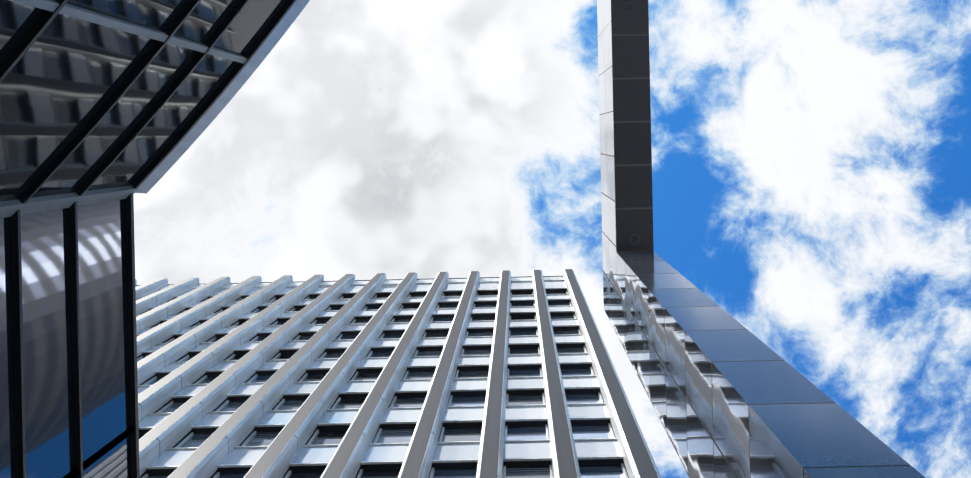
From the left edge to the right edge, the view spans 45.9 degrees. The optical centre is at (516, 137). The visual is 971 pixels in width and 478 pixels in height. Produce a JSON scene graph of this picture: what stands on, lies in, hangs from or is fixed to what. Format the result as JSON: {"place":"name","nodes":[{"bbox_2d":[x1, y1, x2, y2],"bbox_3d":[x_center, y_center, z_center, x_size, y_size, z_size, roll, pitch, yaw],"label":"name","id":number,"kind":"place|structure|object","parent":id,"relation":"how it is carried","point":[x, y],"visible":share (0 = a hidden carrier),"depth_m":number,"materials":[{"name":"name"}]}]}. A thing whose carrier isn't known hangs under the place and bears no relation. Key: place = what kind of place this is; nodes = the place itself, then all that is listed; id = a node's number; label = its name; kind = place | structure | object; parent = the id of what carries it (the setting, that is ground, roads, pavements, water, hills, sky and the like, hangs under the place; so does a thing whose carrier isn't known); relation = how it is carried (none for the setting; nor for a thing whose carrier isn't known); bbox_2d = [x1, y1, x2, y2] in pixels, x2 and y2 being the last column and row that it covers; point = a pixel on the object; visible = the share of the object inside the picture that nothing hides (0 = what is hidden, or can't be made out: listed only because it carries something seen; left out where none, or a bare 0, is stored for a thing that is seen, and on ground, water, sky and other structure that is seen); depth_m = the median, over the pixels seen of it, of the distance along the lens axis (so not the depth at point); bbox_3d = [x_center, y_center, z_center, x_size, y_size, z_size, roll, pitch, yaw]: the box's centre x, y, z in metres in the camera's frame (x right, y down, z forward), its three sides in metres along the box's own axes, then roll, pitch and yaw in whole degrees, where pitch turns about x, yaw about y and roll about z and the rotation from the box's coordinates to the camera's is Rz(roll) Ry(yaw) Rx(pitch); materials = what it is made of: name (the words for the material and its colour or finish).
{"place":"outdoors","nodes":[
{"label":"outdoors","id":0,"kind":"place"},
{"bbox_2d":[0,197,139,477],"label":"glass windows","id":1,"kind":"structure","parent":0,"point":[47,335],"depth_m":18.43,"materials":[{"name":"glass"}]},
{"bbox_2d":[0,0,309,477],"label":"building trim","id":2,"kind":"structure","parent":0,"point":[9,208],"depth_m":19.76,"materials":[{"name":"grey metal"}]},
{"bbox_2d":[136,281,621,465],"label":"spandrel panels","id":3,"kind":"object","parent":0,"point":[399,452],"depth_m":33.53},
{"bbox_2d":[135,276,627,477],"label":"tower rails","id":4,"kind":"object","parent":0,"point":[430,281],"visible":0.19,"depth_m":36.18,"materials":[{"name":"grey metal"}]},
{"bbox_2d":[137,276,628,477],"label":"tower windows","id":5,"kind":"structure","parent":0,"point":[454,435],"depth_m":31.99,"materials":[{"name":"black glass"}]},
{"bbox_2d":[135,269,660,477],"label":"vertical fins","id":6,"kind":"object","parent":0,"point":[177,431],"visible":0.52,"depth_m":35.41,"materials":[{"name":"grey metal"}]},
{"bbox_2d":[133,0,970,477],"label":"sky","id":7,"kind":"structure","parent":0,"point":[811,159],"materials":[{"name":"white"}]},
{"bbox_2d":[611,0,653,251],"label":"canopy soffit","id":8,"kind":"structure","parent":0,"point":[632,126],"depth_m":23.66,"materials":[{"name":"black metal"}]},
{"bbox_2d":[624,2,639,244],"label":"recessed lights","id":9,"kind":"object","parent":8,"relation":"in","point":[631,12],"visible":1,"depth_m":23.65},
{"bbox_2d":[597,0,811,477],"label":"portal side cladding","id":10,"kind":"structure","parent":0,"point":[714,425],"depth_m":15.01,"materials":[{"name":"white metal"}]},
{"bbox_2d":[617,251,924,477],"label":"wall cladding","id":11,"kind":"structure","parent":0,"point":[816,431],"depth_m":10.64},
{"label":"paving","id":12,"kind":"structure","parent":0,"visible":0},
{"bbox_3d":[-28.853,0.662,10.056,62.280,23.580,89.945,-1,-90,0],"label":"building","id":13,"kind":"object","parent":12,"relation":"on","visible":0},
{"bbox_2d":[0,0,287,200],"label":"glass windows","id":14,"kind":"structure","parent":13,"relation":"attached to","point":[64,79],"depth_m":16.15,"materials":[{"name":"grey glass"}]},
{"bbox_2d":[0,0,296,477],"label":"window mullions","id":15,"kind":"object","parent":13,"relation":"attached to","point":[26,42],"visible":0.92,"depth_m":18.71,"materials":[{"name":"black metal"}]}
]}

